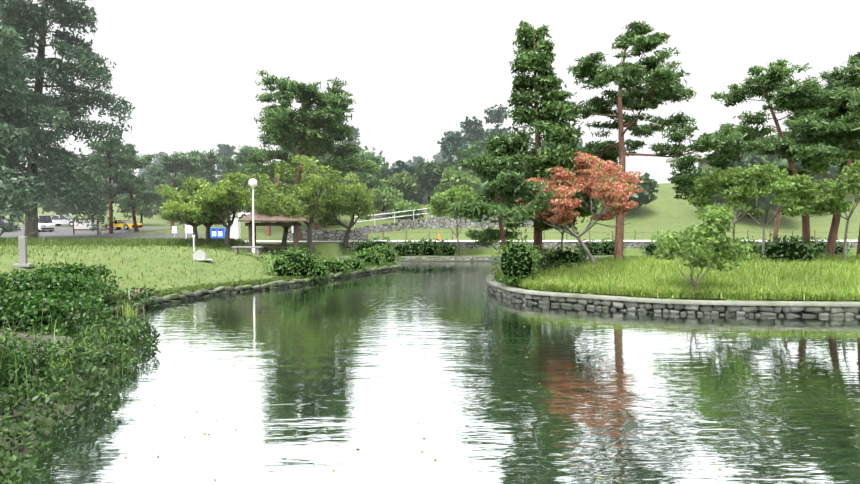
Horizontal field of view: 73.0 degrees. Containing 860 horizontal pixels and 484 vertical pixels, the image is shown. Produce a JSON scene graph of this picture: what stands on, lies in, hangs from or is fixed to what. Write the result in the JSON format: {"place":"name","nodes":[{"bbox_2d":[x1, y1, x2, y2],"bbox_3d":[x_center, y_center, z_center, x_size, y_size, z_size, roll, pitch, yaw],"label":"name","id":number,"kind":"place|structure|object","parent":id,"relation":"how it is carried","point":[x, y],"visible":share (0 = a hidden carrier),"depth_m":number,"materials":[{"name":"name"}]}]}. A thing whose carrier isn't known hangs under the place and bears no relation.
{"place":"outdoors","nodes":[
{"label":"outdoors","id":0,"kind":"place"},
{"bbox_2d":[0,328,140,483],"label":"bank soil","id":1,"kind":"structure","parent":0,"point":[69,411],"depth_m":8.16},
{"bbox_2d":[0,302,127,407],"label":"reeds","id":2,"kind":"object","parent":1,"relation":"on","point":[52,351],"depth_m":8.98,"materials":[{"name":"green plant"}]},
{"bbox_2d":[0,288,158,412],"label":"weed bushes","id":3,"kind":"object","parent":1,"relation":"on","point":[39,345],"visible":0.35,"depth_m":9.00,"materials":[{"name":"green plant"}]},
{"bbox_2d":[0,236,258,249],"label":"tall grass","id":4,"kind":"structure","parent":0,"point":[216,242],"depth_m":38.23,"materials":[{"name":"green plant"}]},
{"bbox_2d":[70,240,340,241],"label":"path","id":5,"kind":"structure","parent":0,"point":[287,241],"depth_m":44.66,"materials":[{"name":"concrete"}]},
{"bbox_2d":[185,224,192,236],"bbox_3d":[-19.139,-0.728,46.377,0.750,1.350,0.050,0,2,-13],"label":"sign","id":6,"kind":"object","parent":5,"relation":"on","point":[189,229],"visible":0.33,"depth_m":46.33,"materials":[{"name":"white paint"}]},
{"bbox_2d":[210,228,215,237],"bbox_3d":[-16.997,-0.574,45.936,0.660,1.070,0.600,0,2,-7],"label":"recycling bin","id":7,"kind":"object","parent":5,"relation":"on","point":[212,232],"visible":0.54,"depth_m":45.63,"materials":[{"name":"blue plastic"}]},
{"bbox_2d":[216,228,225,238],"bbox_3d":[-16.513,-0.575,45.948,0.660,1.070,0.600,0,2,-7],"label":"recycling bin","id":8,"kind":"object","parent":5,"relation":"on","point":[220,232],"visible":0.77,"depth_m":45.66,"materials":[{"name":"blue plastic"}]},
{"bbox_2d":[354,214,488,232],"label":"ramp retaining wall","id":9,"kind":"structure","parent":0,"point":[403,225],"depth_m":55.44,"materials":[{"name":"grey stone"}]},
{"bbox_2d":[0,183,859,301],"bbox_3d":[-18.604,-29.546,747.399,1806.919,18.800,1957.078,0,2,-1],"label":"ground","id":10,"kind":"structure","parent":0,"point":[666,210],"depth_m":51.35,"materials":[{"name":"green plant"}]},
{"bbox_2d":[12,236,33,266],"bbox_3d":[-12.998,0.310,18.556,0.460,0.970,0.460,-1,2,-19],"label":"stone post","id":11,"kind":"object","parent":10,"relation":"on","point":[22,247],"visible":0.94,"depth_m":18.47,"materials":[{"name":"grey stone"}]},
{"bbox_2d":[0,0,69,235],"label":"cedar","id":12,"kind":"object","parent":10,"relation":"on","point":[9,107],"visible":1,"depth_m":40.65,"materials":[{"name":"green plant"}]},
{"bbox_2d":[0,287,115,331],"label":"bush","id":13,"kind":"object","parent":10,"relation":"on","point":[17,306],"visible":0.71,"depth_m":13.39,"materials":[{"name":"green plant"}]},
{"bbox_2d":[0,269,123,299],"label":"shrub","id":14,"kind":"object","parent":10,"relation":"on","point":[54,282],"visible":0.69,"depth_m":16.19,"materials":[{"name":"green plant"}]},
{"bbox_2d":[0,0,134,238],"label":"cedar","id":15,"kind":"object","parent":10,"relation":"on","point":[69,176],"visible":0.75,"depth_m":48.57,"materials":[{"name":"green plant"}]},
{"bbox_2d":[25,261,115,280],"bbox_3d":[-11.925,0.972,18.929,2.935,0.658,2.186,0,2,-1],"label":"hedge","id":16,"kind":"object","parent":10,"relation":"on","point":[79,269],"visible":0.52,"depth_m":18.77,"materials":[{"name":"green plant"}]},
{"bbox_2d":[0,284,141,393],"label":"twigs","id":17,"kind":"object","parent":10,"relation":"on","point":[40,340],"visible":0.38,"depth_m":8.82,"materials":[{"name":"brown plant"}]},
{"bbox_2d":[0,294,152,390],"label":"bush","id":18,"kind":"object","parent":10,"relation":"on","point":[3,366],"visible":0.08,"depth_m":8.92,"materials":[{"name":"green plant"}]},
{"bbox_2d":[30,302,144,373],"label":"pampas grass","id":19,"kind":"structure","parent":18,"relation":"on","point":[131,313],"depth_m":11.97,"materials":[{"name":"green plant"}]},
{"bbox_2d":[0,287,159,483],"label":"bank overhang shrubs","id":20,"kind":"object","parent":10,"relation":"on","point":[37,400],"visible":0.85,"depth_m":8.27,"materials":[{"name":"green plant"}]},
{"bbox_2d":[0,285,160,483],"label":"weed bushes","id":21,"kind":"object","parent":10,"relation":"on","point":[13,457],"visible":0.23,"depth_m":8.73,"materials":[{"name":"green plant"}]},
{"bbox_2d":[0,225,205,238],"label":"parking lot","id":22,"kind":"structure","parent":10,"relation":"on","point":[65,231],"depth_m":58.99,"materials":[{"name":"grey asphalt"}]},
{"bbox_2d":[0,215,17,231],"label":"car","id":23,"kind":"object","parent":22,"relation":"on","point":[3,222],"visible":0.46,"depth_m":62.39,"materials":[{"name":"grey paint"}]},
{"bbox_2d":[38,215,54,231],"bbox_3d":[-43.402,-2.068,64.737,3.500,1.860,1.680,1,2,34],"label":"van","id":24,"kind":"object","parent":22,"relation":"on","point":[48,223],"visible":0.58,"depth_m":63.94,"materials":[{"name":"white paint"}]},
{"bbox_2d":[51,215,72,225],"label":"silver car","id":25,"kind":"object","parent":22,"relation":"on","point":[58,220],"visible":0.44,"depth_m":75.83,"materials":[{"name":"grey paint"}]},
{"bbox_2d":[72,218,98,234],"bbox_3d":[-34.921,-1.528,58.963,2.600,1.710,0.160,0,2,-7],"label":"sign","id":26,"kind":"object","parent":22,"relation":"on","point":[80,226],"visible":0.67,"depth_m":58.88,"materials":[{"name":"white wood"}]},
{"bbox_2d":[102,219,142,229],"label":"car","id":27,"kind":"object","parent":22,"relation":"on","point":[120,223],"visible":0.71,"depth_m":70.11,"materials":[{"name":"orange paint"}]},
{"bbox_2d":[78,163,133,216],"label":"tree","id":28,"kind":"object","parent":10,"relation":"on","point":[120,198],"visible":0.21,"depth_m":69.75,"materials":[{"name":"green plant"}]},
{"bbox_2d":[80,136,154,233],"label":"pine","id":29,"kind":"object","parent":10,"relation":"on","point":[125,185],"visible":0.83,"depth_m":60.58,"materials":[{"name":"green plant"}]},
{"bbox_2d":[99,292,138,361],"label":"yellow weed bushes","id":30,"kind":"object","parent":10,"relation":"on","point":[123,345],"visible":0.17,"depth_m":11.14,"materials":[{"name":"green plant"}]},
{"bbox_2d":[102,143,163,231],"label":"pine","id":31,"kind":"object","parent":10,"relation":"on","point":[141,162],"visible":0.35,"depth_m":64.68,"materials":[{"name":"green plant"}]},
{"bbox_2d":[144,151,200,228],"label":"pine","id":32,"kind":"object","parent":10,"relation":"on","point":[175,162],"visible":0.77,"depth_m":70.19,"materials":[{"name":"green plant"}]},
{"bbox_2d":[155,176,229,242],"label":"cherry tree","id":33,"kind":"object","parent":10,"relation":"on","point":[179,211],"visible":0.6,"depth_m":38.05,"materials":[{"name":"green plant"}]},
{"bbox_2d":[0,242,388,297],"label":"grass","id":34,"kind":"structure","parent":10,"relation":"on","point":[15,245],"depth_m":24.73,"materials":[{"name":"green plant"}]},
{"bbox_2d":[167,149,221,186],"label":"tree","id":35,"kind":"object","parent":10,"relation":"on","point":[208,160],"visible":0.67,"depth_m":74.06,"materials":[{"name":"green plant"}]},
{"bbox_2d":[193,250,212,260],"bbox_3d":[-10.004,0.561,25.565,0.804,0.474,0.420,-1,2,-16],"label":"stone marker","id":36,"kind":"object","parent":10,"relation":"on","point":[199,255],"visible":0.98,"depth_m":25.43,"materials":[{"name":"white stone"}]},
{"bbox_2d":[169,190,238,241],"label":"cherry tree","id":37,"kind":"object","parent":10,"relation":"on","point":[184,198],"visible":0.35,"depth_m":37.78,"materials":[{"name":"green plant"}]},
{"bbox_2d":[31,259,400,329],"bbox_3d":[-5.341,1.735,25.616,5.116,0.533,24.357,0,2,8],"label":"pond bank","id":38,"kind":"structure","parent":10,"relation":"on","point":[187,295],"depth_m":22.07,"materials":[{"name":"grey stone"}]},
{"bbox_2d":[191,168,258,246],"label":"cherry tree","id":39,"kind":"object","parent":10,"relation":"on","point":[227,193],"visible":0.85,"depth_m":37.96,"materials":[{"name":"green plant"}]},
{"bbox_2d":[227,219,240,239],"bbox_3d":[-15.859,-0.972,46.943,0.900,1.800,0.720,0,2,-1],"label":"white kiosk","id":40,"kind":"object","parent":10,"relation":"on","point":[235,230],"visible":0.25,"depth_m":46.61,"materials":[{"name":"white paint"}]},
{"bbox_2d":[225,210,249,217],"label":"white sedan car","id":41,"kind":"object","parent":10,"relation":"on","point":[242,214],"visible":0.1,"depth_m":68.31,"materials":[{"name":"white paint"}]},
{"bbox_2d":[219,145,265,218],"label":"tree","id":42,"kind":"object","parent":10,"relation":"on","point":[229,163],"visible":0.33,"depth_m":69.01,"materials":[{"name":"green plant"}]},
{"bbox_2d":[232,246,262,255],"bbox_3d":[-9.297,0.458,29.620,1.500,0.460,0.400,0,2,-1],"label":"bench","id":43,"kind":"object","parent":10,"relation":"on","point":[258,251],"visible":0.94,"depth_m":29.48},
{"bbox_2d":[248,179,256,252],"bbox_3d":[-9.992,-1.473,32.861,0.500,4.216,0.500,0,2,-1],"label":"lamp post","id":44,"kind":"object","parent":10,"relation":"on","point":[252,183],"visible":0.9,"depth_m":32.80,"materials":[{"name":"white metal"}]},
{"bbox_2d":[131,264,397,307],"bbox_3d":[-5.419,1.844,25.496,4.786,0.535,24.205,0,2,8],"label":"stone edging","id":45,"kind":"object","parent":10,"relation":"on","point":[245,289],"visible":0.12,"depth_m":22.39,"materials":[{"name":"grey stone"}]},
{"bbox_2d":[237,203,307,253],"bbox_3d":[-10.378,-0.806,38.736,4.300,3.550,4.300,0,2,-13],"label":"gazebo","id":46,"kind":"object","parent":10,"relation":"on","point":[259,217],"visible":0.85,"depth_m":37.18,"materials":[{"name":"brown wood"}]},
{"bbox_2d":[234,124,322,235],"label":"pine","id":47,"kind":"object","parent":10,"relation":"on","point":[265,138],"visible":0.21,"depth_m":54.75,"materials":[{"name":"green plant"}]},
{"bbox_2d":[249,181,329,251],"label":"cherry tree","id":48,"kind":"object","parent":10,"relation":"on","point":[306,201],"visible":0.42,"depth_m":39.98,"materials":[{"name":"green plant"}]},
{"bbox_2d":[257,245,324,281],"bbox_3d":[-6.260,1.004,26.087,3.011,1.796,2.369,0,2,-1],"label":"bush","id":49,"kind":"object","parent":10,"relation":"on","point":[294,264],"visible":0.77,"depth_m":25.57,"materials":[{"name":"green plant"}]},
{"bbox_2d":[242,70,361,240],"bbox_3d":[-9.903,-6.363,44.281,9.342,13.387,10.390,0,2,-1],"label":"pine","id":50,"kind":"object","parent":10,"relation":"on","point":[332,103],"visible":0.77,"depth_m":42.64,"materials":[{"name":"green plant"}]},
{"bbox_2d":[245,152,366,252],"bbox_3d":[-8.218,-2.711,40.039,7.477,6.950,7.894,0,2,-1],"label":"cherry tree","id":51,"kind":"object","parent":10,"relation":"on","point":[313,181],"visible":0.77,"depth_m":38.59,"materials":[{"name":"green plant"}]},
{"bbox_2d":[245,77,383,229],"bbox_3d":[-10.047,-5.706,46.311,8.880,11.967,10.848,-2,2,-41],"label":"pine","id":52,"kind":"object","parent":10,"relation":"on","point":[318,139],"visible":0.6,"depth_m":43.85,"materials":[{"name":"green plant"}]},
{"bbox_2d":[308,264,331,278],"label":"bush","id":53,"kind":"object","parent":10,"relation":"on","point":[324,270],"visible":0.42,"depth_m":26.01,"materials":[{"name":"green plant"}]},
{"bbox_2d":[283,230,367,240],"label":"stone wall","id":54,"kind":"structure","parent":10,"relation":"on","point":[332,235],"depth_m":46.67,"materials":[{"name":"grey stone"}]},
{"bbox_2d":[316,255,354,275],"bbox_3d":[-4.790,1.159,28.293,2.302,1.060,1.848,0,2,-1],"label":"bush","id":55,"kind":"object","parent":10,"relation":"on","point":[336,265],"visible":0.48,"depth_m":27.86,"materials":[{"name":"green plant"}]},
{"bbox_2d":[315,183,377,246],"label":"cherry tree","id":56,"kind":"object","parent":10,"relation":"on","point":[363,202],"visible":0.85,"depth_m":41.99,"materials":[{"name":"green plant"}]},
{"bbox_2d":[337,256,368,270],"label":"bush","id":57,"kind":"object","parent":10,"relation":"on","point":[356,263],"visible":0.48,"depth_m":29.68,"materials":[{"name":"green plant"}]},
{"bbox_2d":[350,236,377,254],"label":"round bush","id":58,"kind":"object","parent":10,"relation":"on","point":[361,246],"visible":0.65,"depth_m":41.26,"materials":[{"name":"green plant"}]},
{"bbox_2d":[346,250,387,265],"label":"bush","id":59,"kind":"object","parent":10,"relation":"on","point":[371,259],"visible":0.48,"depth_m":32.31,"materials":[{"name":"green plant"}]},
{"bbox_2d":[115,164,625,218],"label":"background trees","id":60,"kind":"object","parent":10,"relation":"on","point":[395,191],"visible":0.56,"depth_m":63.79,"materials":[{"name":"green plant"}]},
{"bbox_2d":[364,236,394,250],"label":"round bush","id":61,"kind":"object","parent":10,"relation":"on","point":[376,243],"visible":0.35,"depth_m":41.61,"materials":[{"name":"green plant"}]},
{"bbox_2d":[361,244,404,263],"bbox_3d":[-2.795,0.838,34.653,2.589,1.503,2.201,0,2,-1],"label":"bush","id":62,"kind":"object","parent":10,"relation":"on","point":[389,255],"visible":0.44,"depth_m":34.21,"materials":[{"name":"green plant"}]},
{"bbox_2d":[354,208,426,227],"bbox_3d":[1.521,-3.420,58.650,19.829,3.938,1.558,-1,2,-35],"label":"fence","id":63,"kind":"object","parent":10,"relation":"on","point":[394,217],"visible":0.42,"depth_m":55.28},
{"bbox_2d":[359,209,429,220],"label":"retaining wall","id":64,"kind":"structure","parent":10,"relation":"on","point":[382,215],"depth_m":60.79,"materials":[{"name":"grey stone"}]},
{"bbox_2d":[3,122,789,226],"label":"hill forest trunks","id":65,"kind":"object","parent":10,"relation":"on","point":[766,217],"depth_m":79.13,"materials":[{"name":"brown plant"}]},
{"bbox_2d":[18,104,784,217],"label":"hill conifers","id":66,"kind":"object","parent":10,"relation":"on","point":[452,141],"visible":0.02,"depth_m":89.60,"materials":[{"name":"green plant"}]},
{"bbox_2d":[391,239,411,255],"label":"round bush","id":67,"kind":"object","parent":10,"relation":"on","point":[402,248],"visible":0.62,"depth_m":41.05,"materials":[{"name":"green plant"}]},
{"bbox_2d":[404,238,425,255],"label":"round bush","id":68,"kind":"object","parent":10,"relation":"on","point":[416,249],"visible":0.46,"depth_m":41.29,"materials":[{"name":"green plant"}]},
{"bbox_2d":[0,125,858,214],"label":"broadleaf forest","id":69,"kind":"object","parent":10,"relation":"on","point":[428,175],"visible":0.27,"depth_m":68.73,"materials":[{"name":"green plant"}]},
{"bbox_2d":[415,235,445,255],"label":"round bush","id":70,"kind":"object","parent":10,"relation":"on","point":[429,247],"visible":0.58,"depth_m":41.57,"materials":[{"name":"green plant"}]},
{"bbox_2d":[434,239,460,255],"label":"round bush","id":71,"kind":"object","parent":10,"relation":"on","point":[446,249],"visible":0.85,"depth_m":41.14,"materials":[{"name":"green plant"}]},
{"bbox_2d":[426,184,483,255],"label":"tree","id":72,"kind":"object","parent":10,"relation":"on","point":[458,194],"visible":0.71,"depth_m":41.06,"materials":[{"name":"green plant"}]},
{"bbox_2d":[398,218,552,228],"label":"stone wall","id":73,"kind":"structure","parent":10,"relation":"on","point":[431,223],"depth_m":56.78,"materials":[{"name":"grey stone"}]},
{"bbox_2d":[490,227,543,287],"bbox_3d":[3.039,0.520,20.813,1.835,2.180,1.895,0,2,-1],"label":"island bush","id":74,"kind":"object","parent":10,"relation":"on","point":[516,263],"visible":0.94,"depth_m":20.31,"materials":[{"name":"green plant"}]},
{"bbox_2d":[447,153,591,271],"bbox_3d":[3.140,-0.856,23.108,5.318,5.288,5.784,2,2,41],"label":"island pine","id":75,"kind":"object","parent":10,"relation":"on","point":[509,183],"visible":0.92,"depth_m":21.95,"materials":[{"name":"green plant"}]},
{"bbox_2d":[471,20,604,263],"bbox_3d":[4.611,-3.990,25.172,5.527,11.192,5.490,0,2,-1],"label":"conifer tree","id":76,"kind":"object","parent":10,"relation":"on","point":[548,117],"visible":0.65,"depth_m":24.38,"materials":[{"name":"green plant"}]},
{"bbox_2d":[534,241,588,265],"bbox_3d":[5.578,0.689,24.529,2.468,1.429,1.839,0,2,-1],"label":"round bush","id":77,"kind":"object","parent":10,"relation":"on","point":[569,256],"visible":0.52,"depth_m":24.14,"materials":[{"name":"green plant"}]},
{"bbox_2d":[533,197,592,250],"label":"tree","id":78,"kind":"object","parent":10,"relation":"on","point":[542,226],"visible":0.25,"depth_m":24.62,"materials":[{"name":"green plant"}]},
{"bbox_2d":[487,151,643,264],"bbox_3d":[4.753,-1.165,22.982,6.575,5.052,4.759,1,2,33],"label":"red maple","id":79,"kind":"object","parent":10,"relation":"on","point":[610,191],"visible":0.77,"depth_m":22.63,"materials":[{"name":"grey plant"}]},
{"bbox_2d":[574,237,604,254],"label":"round bush","id":80,"kind":"object","parent":10,"relation":"on","point":[594,248],"visible":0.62,"depth_m":41.66,"materials":[{"name":"green plant"}]},
{"bbox_2d":[336,256,849,259],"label":"stone retaining wall","id":81,"kind":"structure","parent":10,"relation":"on","point":[446,258],"depth_m":40.17,"materials":[{"name":"grey stone"}]},
{"bbox_2d":[341,241,857,248],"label":"path","id":82,"kind":"structure","parent":10,"relation":"on","point":[853,244],"depth_m":43.52,"materials":[{"name":"grey concrete"}]},
{"bbox_2d":[368,230,851,239],"bbox_3d":[26.539,-0.497,48.540,64.678,0.950,0.090,0,2,-1],"label":"roadside fence","id":83,"kind":"object","parent":10,"relation":"on","point":[599,232],"visible":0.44,"depth_m":48.20,"materials":[{"name":"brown wood"}]},
{"bbox_2d":[595,234,625,255],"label":"round bush","id":84,"kind":"object","parent":10,"relation":"on","point":[608,248],"visible":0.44,"depth_m":41.97,"materials":[{"name":"green plant"}]},
{"bbox_2d":[534,21,747,259],"bbox_3d":[8.894,-4.162,25.402,8.936,10.799,7.252,0,2,-1],"label":"pine tree","id":85,"kind":"object","parent":10,"relation":"on","point":[661,80],"visible":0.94,"depth_m":24.64,"materials":[{"name":"green plant"}]},
{"bbox_2d":[640,240,664,254],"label":"round bush","id":86,"kind":"object","parent":10,"relation":"on","point":[650,248],"visible":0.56,"depth_m":41.65,"materials":[{"name":"green plant"}]},
{"bbox_2d":[486,282,859,316],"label":"stone retaining wall","id":87,"kind":"structure","parent":10,"relation":"on","point":[822,311],"depth_m":16.79,"materials":[{"name":"grey stone"}]},
{"bbox_2d":[486,272,859,306],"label":"wall coping","id":88,"kind":"object","parent":87,"relation":"on","point":[494,282],"visible":0.94,"depth_m":16.89,"materials":[{"name":"concrete"}]},
{"bbox_2d":[494,269,859,301],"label":"grass edge","id":89,"kind":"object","parent":10,"relation":"on","point":[772,296],"depth_m":17.21,"materials":[{"name":"green plant"}]},
{"bbox_2d":[496,252,859,299],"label":"grass","id":90,"kind":"structure","parent":10,"relation":"on","point":[836,272],"depth_m":19.66,"materials":[{"name":"green plant"}]},
{"bbox_2d":[666,155,712,174],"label":"hilltop pavilion","id":91,"kind":"structure","parent":10,"relation":"on","point":[702,164],"depth_m":75.87,"materials":[{"name":"grey concrete"}]},
{"bbox_2d":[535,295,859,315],"bbox_3d":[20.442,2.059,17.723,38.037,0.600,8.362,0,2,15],"label":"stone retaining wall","id":92,"kind":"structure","parent":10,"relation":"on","point":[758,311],"depth_m":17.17,"materials":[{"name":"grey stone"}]},
{"bbox_2d":[651,205,753,290],"bbox_3d":[8.217,0.372,17.844,2.617,3.014,2.413,-1,2,-18],"label":"island shrub","id":93,"kind":"object","parent":10,"relation":"on","point":[691,248],"visible":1,"depth_m":17.27,"materials":[{"name":"green plant"}]},
{"bbox_2d":[666,153,753,244],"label":"tree","id":94,"kind":"object","parent":10,"relation":"on","point":[687,178],"visible":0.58,"depth_m":27.08,"materials":[{"name":"green plant"}]},
{"bbox_2d":[686,166,775,254],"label":"tree","id":95,"kind":"object","parent":10,"relation":"on","point":[707,184],"visible":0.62,"depth_m":25.43,"materials":[{"name":"green plant"}]},
{"bbox_2d":[731,236,761,254],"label":"round bush","id":96,"kind":"object","parent":10,"relation":"on","point":[751,241],"visible":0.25,"depth_m":42.17,"materials":[{"name":"green plant"}]},
{"bbox_2d":[754,239,779,253],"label":"round bush","id":97,"kind":"object","parent":10,"relation":"on","point":[766,248],"visible":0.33,"depth_m":41.83,"materials":[{"name":"green plant"}]},
{"bbox_2d":[718,159,831,259],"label":"tree","id":98,"kind":"object","parent":10,"relation":"on","point":[797,192],"visible":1,"depth_m":22.07,"materials":[{"name":"green plant"}]},
{"bbox_2d":[699,59,858,249],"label":"island pine","id":99,"kind":"object","parent":10,"relation":"on","point":[774,78],"visible":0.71,"depth_m":26.13,"materials":[{"name":"green plant"}]},
{"bbox_2d":[755,234,831,263],"bbox_3d":[14.175,0.425,23.053,2.654,1.603,2.210,0,2,-1],"label":"round bush","id":100,"kind":"object","parent":10,"relation":"on","point":[790,251],"visible":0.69,"depth_m":22.56,"materials":[{"name":"green plant"}]},
{"bbox_2d":[765,71,854,243],"bbox_3d":[27.334,-5.376,41.609,5.191,13.330,6.081,0,2,-1],"label":"island pine","id":101,"kind":"object","parent":10,"relation":"on","point":[786,122],"visible":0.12,"depth_m":40.74,"materials":[{"name":"green plant"}]},
{"bbox_2d":[797,236,827,254],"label":"round bush","id":102,"kind":"object","parent":10,"relation":"on","point":[820,245],"visible":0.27,"depth_m":42.27,"materials":[{"name":"green plant"}]},
{"bbox_2d":[769,52,859,254],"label":"island pine","id":103,"kind":"object","parent":10,"relation":"on","point":[852,69],"visible":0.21,"depth_m":25.71,"materials":[{"name":"green plant"}]},
{"bbox_2d":[776,75,859,257],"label":"island pine","id":104,"kind":"object","parent":10,"relation":"on","point":[813,127],"visible":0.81,"depth_m":24.27,"materials":[{"name":"green plant"}]},
{"bbox_2d":[804,146,859,259],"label":"tree","id":105,"kind":"object","parent":10,"relation":"on","point":[851,179],"visible":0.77,"depth_m":22.18,"materials":[{"name":"green plant"}]},
{"bbox_2d":[821,239,851,254],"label":"round bush","id":106,"kind":"object","parent":10,"relation":"on","point":[839,247],"visible":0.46,"depth_m":41.80,"materials":[{"name":"green plant"}]},
{"bbox_2d":[0,0,859,183],"label":"sky","id":107,"kind":"structure","parent":0,"point":[413,70],"materials":[{"name":"white"}]},
{"bbox_2d":[18,261,859,483],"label":"pond water","id":108,"kind":"structure","parent":0,"point":[636,380],"depth_m":8.86,"materials":[{"name":"green liquid"}]},
{"bbox_2d":[70,319,859,481],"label":"floating leaves","id":109,"kind":"object","parent":108,"relation":"on","point":[479,397],"visible":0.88,"depth_m":8.35,"materials":[{"name":"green plant"}]},
{"bbox_2d":[348,240,857,241],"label":"path","id":110,"kind":"structure","parent":0,"point":[560,240],"depth_m":46.95,"materials":[{"name":"concrete"}]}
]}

